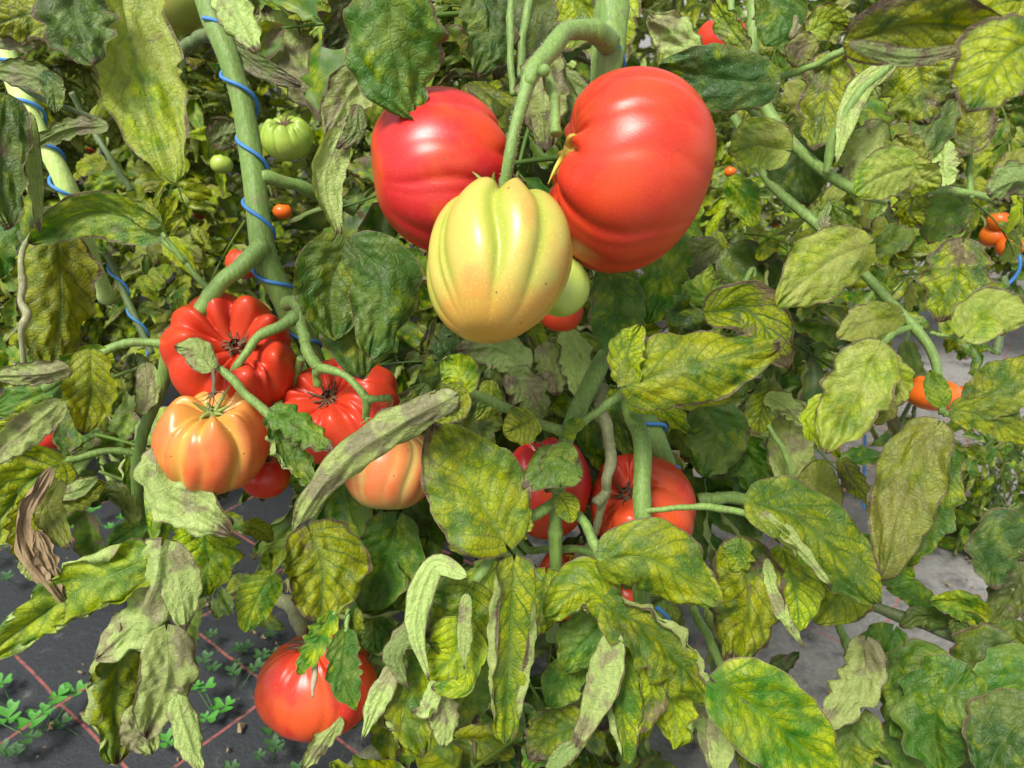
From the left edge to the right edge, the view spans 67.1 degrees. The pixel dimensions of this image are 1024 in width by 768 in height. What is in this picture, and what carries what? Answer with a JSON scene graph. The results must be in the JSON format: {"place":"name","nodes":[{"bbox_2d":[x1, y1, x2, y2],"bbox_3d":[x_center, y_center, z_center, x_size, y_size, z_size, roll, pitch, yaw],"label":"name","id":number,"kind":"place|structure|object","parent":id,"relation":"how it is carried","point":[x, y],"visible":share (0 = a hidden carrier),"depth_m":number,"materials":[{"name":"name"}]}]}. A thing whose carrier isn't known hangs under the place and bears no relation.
{"place":"outdoors","nodes":[
{"label":"outdoors","id":0,"kind":"place"},
{"bbox_2d":[0,41,1023,767],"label":"ground","id":1,"kind":"structure","parent":0,"point":[42,667],"depth_m":1.17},
{"bbox_2d":[0,544,12,562],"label":"clover","id":2,"kind":"object","parent":1,"relation":"on","point":[1,546],"visible":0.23,"depth_m":1.34,"materials":[{"name":"green plant"}]},
{"bbox_2d":[0,673,19,707],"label":"clover","id":3,"kind":"object","parent":1,"relation":"on","point":[9,679],"visible":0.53,"depth_m":1.07,"materials":[{"name":"green plant"}]},
{"bbox_2d":[0,570,32,589],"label":"clover","id":4,"kind":"object","parent":1,"relation":"on","point":[4,574],"visible":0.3,"depth_m":1.26,"materials":[{"name":"green plant"}]},
{"bbox_2d":[0,726,42,760],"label":"clover","id":5,"kind":"object","parent":1,"relation":"on","point":[9,751],"visible":1,"depth_m":0.97,"materials":[{"name":"green plant"}]},
{"bbox_2d":[0,680,87,738],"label":"clover","id":6,"kind":"object","parent":1,"relation":"on","point":[65,689],"visible":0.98,"depth_m":1.01,"materials":[{"name":"green plant"}]},
{"bbox_2d":[0,57,124,480],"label":"tomato plant","id":7,"kind":"object","parent":1,"relation":"on","point":[5,345],"visible":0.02,"depth_m":1.28,"materials":[{"name":"green plant"}]},
{"bbox_2d":[50,712,97,734],"bbox_3d":[-0.556,0.451,1.022,0.102,0.020,0.027,1,25,2],"label":"clover","id":8,"kind":"object","parent":1,"relation":"on","point":[66,717],"visible":0.52,"depth_m":1.02,"materials":[{"name":"green plant"}]},
{"bbox_2d":[53,64,106,184],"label":"tomato plant","id":9,"kind":"object","parent":1,"relation":"on","point":[74,77],"visible":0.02,"depth_m":3.00,"materials":[{"name":"green plant"}]},
{"bbox_2d":[0,0,170,484],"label":"tomato plant","id":10,"kind":"object","parent":1,"relation":"on","point":[73,149],"visible":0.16,"depth_m":1.28,"materials":[{"name":"green plant"}]},
{"bbox_2d":[70,506,123,528],"bbox_3d":[-0.748,0.255,1.422,0.108,0.036,0.076,0,25,0],"label":"clover","id":11,"kind":"object","parent":1,"relation":"on","point":[109,526],"visible":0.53,"depth_m":1.44,"materials":[{"name":"green plant"}]},
{"bbox_2d":[54,60,215,337],"bbox_3d":[-1.072,-0.701,1.975,0.496,1.500,0.535,15,29,30],"label":"tomato plant","id":12,"kind":"object","parent":1,"relation":"on","point":[92,92],"visible":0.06,"depth_m":2.01,"materials":[{"name":"green plant"}]},
{"bbox_2d":[0,0,283,767],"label":"tomato plant","id":13,"kind":"object","parent":1,"relation":"on","point":[144,671],"visible":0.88,"depth_m":0.60,"materials":[{"name":"green plant"}]},
{"bbox_2d":[0,57,70,194],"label":"twine","id":14,"kind":"object","parent":13,"relation":"attached to","point":[57,149],"visible":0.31,"depth_m":0.84,"materials":[{"name":"blue plastic"}]},
{"bbox_2d":[38,432,57,448],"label":"tomato","id":15,"kind":"object","parent":13,"relation":"attached to","point":[47,441],"visible":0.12,"depth_m":0.93,"materials":[{"name":"red food"}]},
{"bbox_2d":[107,243,149,356],"bbox_3d":[-0.575,-0.134,1.148,0.106,0.170,0.018,22,33,39],"label":"twine","id":16,"kind":"object","parent":13,"relation":"attached to","point":[128,291],"visible":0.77,"depth_m":1.15,"materials":[{"name":"blue plastic"}]},
{"bbox_2d":[210,153,232,173],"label":"tomato","id":17,"kind":"object","parent":13,"relation":"attached to","point":[220,164],"visible":1,"depth_m":1.09,"materials":[{"name":"green food"}]},
{"bbox_2d":[225,248,254,277],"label":"tomato","id":18,"kind":"object","parent":13,"relation":"attached to","point":[232,255],"visible":0.34,"depth_m":0.94,"materials":[{"name":"red food"}]},
{"bbox_2d":[102,65,247,240],"bbox_3d":[-1.378,-1.235,2.946,0.694,1.652,0.714,0,25,0],"label":"tomato plant","id":19,"kind":"object","parent":1,"relation":"on","point":[243,230],"visible":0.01,"depth_m":3.24,"materials":[{"name":"green plant"}]},
{"bbox_2d":[83,0,292,381],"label":"tomato plant","id":20,"kind":"object","parent":1,"relation":"on","point":[212,96],"visible":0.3,"depth_m":1.27,"materials":[{"name":"green plant"}]},
{"bbox_2d":[193,213,204,219],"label":"tomato","id":21,"kind":"object","parent":20,"relation":"attached to","point":[198,218],"visible":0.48,"depth_m":1.49,"materials":[{"name":"red food"}]},
{"bbox_2d":[160,677,234,747],"bbox_3d":[-0.427,0.437,1.027,0.068,0.040,0.105,23,33,39],"label":"clover","id":22,"kind":"object","parent":1,"relation":"on","point":[210,683],"visible":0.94,"depth_m":1.04,"materials":[{"name":"green plant"}]},
{"bbox_2d":[195,650,221,672],"bbox_3d":[-0.456,0.405,1.101,0.091,0.036,0.033,-2,25,-4],"label":"clover","id":23,"kind":"object","parent":1,"relation":"on","point":[205,654],"visible":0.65,"depth_m":1.10,"materials":[{"name":"green plant"}]},
{"bbox_2d":[124,13,307,347],"bbox_3d":[-0.734,-0.725,1.987,0.570,1.468,0.573,-15,29,-28],"label":"tomato plant","id":24,"kind":"object","parent":1,"relation":"on","point":[252,283],"visible":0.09,"depth_m":2.03,"materials":[{"name":"green plant"}]},
{"bbox_2d":[196,628,242,653],"bbox_3d":[-0.440,0.382,1.151,0.084,0.036,0.039,0,25,0],"label":"clover","id":25,"kind":"object","parent":1,"relation":"on","point":[236,649],"visible":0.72,"depth_m":1.15,"materials":[{"name":"green plant"}]},
{"bbox_2d":[220,759,239,767],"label":"clover","id":26,"kind":"object","parent":1,"relation":"on","point":[234,764],"visible":1,"depth_m":0.94,"materials":[{"name":"green plant"}]},
{"bbox_2d":[225,648,270,688],"bbox_3d":[-0.375,0.405,1.103,0.063,0.035,0.045,0,25,0],"label":"clover","id":27,"kind":"object","parent":1,"relation":"on","point":[259,662],"visible":1,"depth_m":1.10,"materials":[{"name":"green plant"}]},
{"bbox_2d":[238,628,276,661],"bbox_3d":[-0.358,0.392,1.141,0.070,0.026,0.069,15,29,30],"label":"clover","id":28,"kind":"object","parent":1,"relation":"on","point":[249,644],"visible":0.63,"depth_m":1.14,"materials":[{"name":"green plant"}]},
{"bbox_2d":[191,5,356,345],"bbox_3d":[-0.589,-0.752,2.003,0.566,1.431,0.514,18,31,34],"label":"tomato plant","id":29,"kind":"object","parent":1,"relation":"on","point":[263,88],"visible":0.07,"depth_m":1.99,"materials":[{"name":"green plant"}]},
{"bbox_2d":[253,727,301,767],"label":"clover","id":30,"kind":"object","parent":1,"relation":"on","point":[276,742],"visible":0.89,"depth_m":0.97,"materials":[{"name":"green plant"}]},
{"bbox_2d":[269,0,356,251],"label":"tomato plant","id":31,"kind":"object","parent":1,"relation":"on","point":[271,206],"visible":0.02,"depth_m":3.04,"materials":[{"name":"green plant"}]},
{"bbox_2d":[40,0,600,767],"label":"tomato plant","id":32,"kind":"object","parent":1,"relation":"on","point":[348,304],"visible":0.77,"depth_m":0.63,"materials":[{"name":"green plant"}]},
{"bbox_2d":[164,0,202,35],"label":"tomato","id":33,"kind":"object","parent":32,"relation":"attached to","point":[183,17],"visible":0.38,"depth_m":0.70,"materials":[{"name":"green food"}]},
{"bbox_2d":[151,384,269,494],"bbox_3d":[-0.242,0.042,0.628,0.089,0.086,0.093,17,31,18],"label":"tomato","id":34,"kind":"object","parent":32,"relation":"attached to","point":[218,451],"visible":0.91,"depth_m":0.60,"materials":[{"name":"orange food"}]},
{"bbox_2d":[159,292,295,407],"bbox_3d":[-0.243,-0.027,0.665,0.106,0.086,0.116,-29,79,-26],"label":"tomato","id":35,"kind":"object","parent":32,"relation":"attached to","point":[228,326],"visible":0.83,"depth_m":0.64,"materials":[{"name":"red food"}]},
{"bbox_2d":[201,16,321,347],"bbox_3d":[-0.224,-0.157,0.678,0.047,0.301,0.107,-22,33,-39],"label":"twine","id":36,"kind":"object","parent":32,"relation":"attached to","point":[259,156],"visible":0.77,"depth_m":0.66,"materials":[{"name":"blue plastic"}]},
{"bbox_2d":[242,455,290,498],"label":"tomato","id":37,"kind":"object","parent":32,"relation":"hanging from","point":[271,478],"visible":0.6,"depth_m":0.68,"materials":[{"name":"red food"}]},
{"bbox_2d":[273,204,291,218],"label":"tomato","id":38,"kind":"object","parent":32,"relation":"attached to","point":[281,211],"visible":1,"depth_m":1.24,"materials":[{"name":"orange food"}]},
{"bbox_2d":[260,111,313,161],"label":"tomato","id":39,"kind":"object","parent":32,"relation":"attached to","point":[287,138],"visible":1,"depth_m":1.00,"materials":[{"name":"green food"}]},
{"bbox_2d":[254,623,377,742],"bbox_3d":[-0.187,0.273,0.735,0.114,0.130,0.108,11,27,22],"label":"tomato","id":40,"kind":"object","parent":32,"relation":"attached to","point":[290,704],"visible":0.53,"depth_m":0.70,"materials":[{"name":"food"}]},
{"bbox_2d":[282,358,399,463],"bbox_3d":[-0.151,0.021,0.678,0.100,0.074,0.108,29,68,27],"label":"tomato","id":41,"kind":"object","parent":32,"relation":"attached to","point":[332,406],"visible":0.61,"depth_m":0.66,"materials":[{"name":"red food"}]},
{"bbox_2d":[345,434,425,509],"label":"tomato","id":42,"kind":"object","parent":32,"relation":"attached to","point":[390,480],"visible":0.48,"depth_m":0.64,"materials":[{"name":"orange food"}]},
{"bbox_2d":[257,3,406,284],"bbox_3d":[-0.298,-0.469,1.362,0.387,1.402,0.434,0,25,0],"label":"tomato plant","id":43,"kind":"object","parent":1,"relation":"on","point":[357,186],"visible":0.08,"depth_m":1.41,"materials":[{"name":"green plant"}]},
{"bbox_2d":[368,18,458,320],"bbox_3d":[-0.195,-0.727,1.972,0.553,1.451,0.502,-7,26,-15],"label":"tomato plant","id":44,"kind":"object","parent":1,"relation":"on","point":[424,316],"visible":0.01,"depth_m":2.04,"materials":[{"name":"green plant"}]},
{"bbox_2d":[410,0,560,325],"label":"tomato plant","id":45,"kind":"object","parent":1,"relation":"on","point":[452,49],"visible":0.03,"depth_m":1.31,"materials":[{"name":"green plant"}]},
{"bbox_2d":[53,0,965,161],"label":"foliage","id":46,"kind":"object","parent":1,"relation":"on","point":[63,74],"visible":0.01,"depth_m":4.72,"materials":[{"name":"green plant"}]},
{"bbox_2d":[431,0,592,347],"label":"tomato plant","id":47,"kind":"object","parent":1,"relation":"on","point":[498,84],"depth_m":1.24,"materials":[{"name":"green plant"}]},
{"bbox_2d":[18,407,1023,760],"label":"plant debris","id":48,"kind":"object","parent":1,"relation":"on","point":[240,727],"visible":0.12,"depth_m":1.18,"materials":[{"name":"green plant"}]},
{"bbox_2d":[207,0,899,767],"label":"tomato plant","id":49,"kind":"object","parent":1,"relation":"on","point":[465,646],"visible":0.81,"depth_m":0.60,"materials":[{"name":"green plant"}]},
{"bbox_2d":[371,86,522,250],"bbox_3d":[-0.047,-0.152,0.549,0.100,0.107,0.121,-7,49,-12],"label":"tomato","id":50,"kind":"object","parent":49,"relation":"attached to","point":[437,150],"visible":0.77,"depth_m":0.50,"materials":[{"name":"red food"}]},
{"bbox_2d":[427,171,572,343],"bbox_3d":[-0.008,-0.080,0.473,0.086,0.111,0.099,13,-21,-20],"label":"tomato","id":51,"kind":"object","parent":49,"relation":"attached to","point":[499,263],"visible":1,"depth_m":0.44,"materials":[{"name":"yellow food"}]},
{"bbox_2d":[513,437,590,539],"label":"tomato","id":52,"kind":"object","parent":49,"relation":"attached to","point":[580,490],"visible":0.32,"depth_m":0.66,"materials":[{"name":"red food"}]},
{"bbox_2d":[541,306,583,331],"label":"tomato","id":53,"kind":"object","parent":49,"relation":"attached to","point":[565,324],"visible":0.41,"depth_m":0.61,"materials":[{"name":"red food"}]},
{"bbox_2d":[539,543,586,619],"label":"tomato","id":54,"kind":"object","parent":49,"relation":"attached to","point":[566,557],"visible":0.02,"depth_m":0.69,"materials":[{"name":"red food"}]},
{"bbox_2d":[548,258,589,316],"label":"tomato","id":55,"kind":"object","parent":49,"relation":"attached to","point":[573,298],"visible":0.47,"depth_m":0.54,"materials":[{"name":"green food"}]},
{"bbox_2d":[619,44,625,67],"bbox_3d":[0.072,-0.258,0.574,0.029,0.096,0.042,4,25,8],"label":"twine","id":56,"kind":"object","parent":49,"relation":"attached to","point":[624,64],"visible":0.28,"depth_m":0.56,"materials":[{"name":"blue plastic"}]},
{"bbox_2d":[621,585,632,601],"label":"tomato","id":57,"kind":"object","parent":49,"relation":"attached to","point":[627,594],"visible":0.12,"depth_m":0.73,"materials":[{"name":"red food"}]},
{"bbox_2d":[548,66,716,272],"bbox_3d":[0.079,-0.145,0.535,0.103,0.146,0.133,15,58,-4],"label":"tomato","id":58,"kind":"object","parent":49,"relation":"attached to","point":[632,172],"visible":0.97,"depth_m":0.48,"materials":[{"name":"red food"}]},
{"bbox_2d":[590,453,695,536],"bbox_3d":[0.114,0.109,0.685,0.096,0.082,0.104,-11,51,35],"label":"tomato","id":59,"kind":"object","parent":49,"relation":"attached to","point":[670,484],"visible":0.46,"depth_m":0.66,"materials":[{"name":"red food"}]},
{"bbox_2d":[645,422,680,468],"bbox_3d":[0.128,0.051,0.702,0.056,0.105,0.029,18,31,34],"label":"twine","id":60,"kind":"object","parent":49,"relation":"attached to","point":[663,425],"visible":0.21,"depth_m":0.69,"materials":[{"name":"blue plastic"}]},
{"bbox_2d":[655,606,670,619],"bbox_3d":[0.141,0.216,0.699,0.024,0.034,0.011,0,25,0],"label":"twine","id":61,"kind":"object","parent":49,"relation":"attached to","point":[662,612],"visible":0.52,"depth_m":0.70,"materials":[{"name":"blue plastic"}]},
{"bbox_2d":[530,8,652,385],"bbox_3d":[0.163,-0.533,1.499,0.410,1.402,0.393,-14,29,-28],"label":"tomato plant","id":62,"kind":"object","parent":1,"relation":"on","point":[644,12],"visible":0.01,"depth_m":1.49,"materials":[{"name":"green plant"}]},
{"bbox_2d":[632,18,656,53],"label":"tomato plant","id":63,"kind":"object","parent":1,"relation":"on","point":[648,49],"depth_m":2.04,"materials":[{"name":"green plant"}]},
{"bbox_2d":[633,0,743,277],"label":"tomato plant","id":64,"kind":"object","parent":1,"relation":"on","point":[694,14],"visible":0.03,"depth_m":2.00,"materials":[{"name":"green plant"}]},
{"bbox_2d":[634,0,746,242],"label":"tomato plant","id":65,"kind":"object","parent":1,"relation":"on","point":[660,5],"visible":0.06,"depth_m":2.88,"materials":[{"name":"green plant"}]},
{"bbox_2d":[681,0,824,284],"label":"tomato plant","id":66,"kind":"object","parent":1,"relation":"on","point":[725,131],"visible":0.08,"depth_m":1.69,"materials":[{"name":"green plant"}]},
{"bbox_2d":[744,0,888,244],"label":"tomato plant","id":67,"kind":"object","parent":1,"relation":"on","point":[824,47],"visible":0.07,"depth_m":1.77,"materials":[{"name":"green plant"}]},
{"bbox_2d":[763,0,872,228],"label":"tomato plant","id":68,"kind":"object","parent":1,"relation":"on","point":[782,117],"depth_m":3.07,"materials":[{"name":"green plant"}]},
{"bbox_2d":[646,0,1023,767],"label":"tomato plant","id":69,"kind":"object","parent":1,"relation":"on","point":[950,72],"visible":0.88,"depth_m":0.58,"materials":[{"name":"green plant"}]},
{"bbox_2d":[697,19,746,44],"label":"tomato","id":70,"kind":"object","parent":69,"relation":"attached to","point":[706,32],"visible":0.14,"depth_m":0.78,"materials":[{"name":"red food"}]},
{"bbox_2d":[724,167,735,176],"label":"tomato","id":71,"kind":"object","parent":69,"relation":"attached to","point":[729,171],"visible":0.77,"depth_m":1.29,"materials":[{"name":"orange food"}]},
{"bbox_2d":[908,376,961,410],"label":"tomato","id":72,"kind":"object","parent":69,"relation":"attached to","point":[917,397],"visible":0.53,"depth_m":0.94,"materials":[{"name":"orange food"}]},
{"bbox_2d":[817,0,964,349],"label":"tomato plant","id":73,"kind":"object","parent":1,"relation":"on","point":[851,202],"visible":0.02,"depth_m":1.88,"materials":[{"name":"green plant"}]},
{"bbox_2d":[858,507,1023,767],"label":"tomato plant","id":74,"kind":"object","parent":1,"relation":"on","point":[961,705],"visible":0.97,"depth_m":0.69,"materials":[{"name":"green plant"}]},
{"bbox_2d":[871,275,1023,560],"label":"tomato plant","id":75,"kind":"object","parent":1,"relation":"on","point":[972,511],"visible":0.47,"depth_m":1.27,"materials":[{"name":"green plant"}]},
{"bbox_2d":[862,433,866,509],"bbox_3d":[0.617,0.140,1.350,0.007,0.150,0.069,0,25,0],"label":"twine","id":76,"kind":"object","parent":75,"relation":"hanging from","point":[864,466],"visible":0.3,"depth_m":1.35,"materials":[{"name":"blue plastic"}]},
{"bbox_2d":[1009,254,1021,284],"bbox_3d":[0.767,-0.164,1.194,0.056,0.093,0.019,-21,32,-38],"label":"twine","id":77,"kind":"object","parent":75,"relation":"attached to","point":[1014,277],"visible":0.42,"depth_m":1.19,"materials":[{"name":"blue plastic"}]},
{"bbox_2d":[890,99,1009,215],"bbox_3d":[1.719,-1.247,3.020,0.604,1.694,0.736,17,30,32],"label":"tomato plant","id":78,"kind":"object","parent":1,"relation":"on","point":[961,179],"depth_m":3.08,"materials":[{"name":"green plant"}]},
{"bbox_2d":[891,93,1023,341],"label":"tomato plant","id":79,"kind":"object","parent":1,"relation":"on","point":[961,167],"visible":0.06,"depth_m":1.92,"materials":[{"name":"green plant"}]},
{"bbox_2d":[966,95,1023,357],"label":"tomato plant","id":80,"kind":"object","parent":1,"relation":"on","point":[1017,289],"visible":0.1,"depth_m":1.98,"materials":[{"name":"green plant"}]},
{"bbox_2d":[979,227,1007,246],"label":"tomato","id":81,"kind":"object","parent":80,"relation":"attached to","point":[988,237],"visible":0.76,"depth_m":1.21,"materials":[{"name":"orange food"}]},
{"bbox_2d":[994,238,1023,256],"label":"tomato","id":82,"kind":"object","parent":80,"relation":"attached to","point":[999,246],"visible":0.34,"depth_m":1.19,"materials":[{"name":"orange food"}]},
{"bbox_2d":[994,96,1018,207],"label":"tomato plant","id":83,"kind":"object","parent":1,"relation":"on","point":[1014,100],"depth_m":3.15,"materials":[{"name":"green plant"}]},
{"bbox_2d":[641,0,853,40],"label":"sky","id":84,"kind":"structure","parent":0,"point":[648,38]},
{"bbox_2d":[986,212,1009,229],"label":"tomato","id":85,"kind":"object","parent":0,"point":[991,223],"visible":0.66,"depth_m":1.19,"materials":[{"name":"orange food"}]},
{"bbox_2d":[991,266,1023,281],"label":"tomato plant","id":86,"kind":"object","parent":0,"point":[995,279],"visible":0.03,"depth_m":2.08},
{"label":"tomato","id":87,"kind":"object","parent":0,"visible":0},
{"bbox_2d":[85,147,93,153],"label":"tomato","id":88,"kind":"object","parent":87,"relation":"attached to","point":[90,150],"visible":0.66,"depth_m":1.51,"materials":[{"name":"red food"}]}
]}

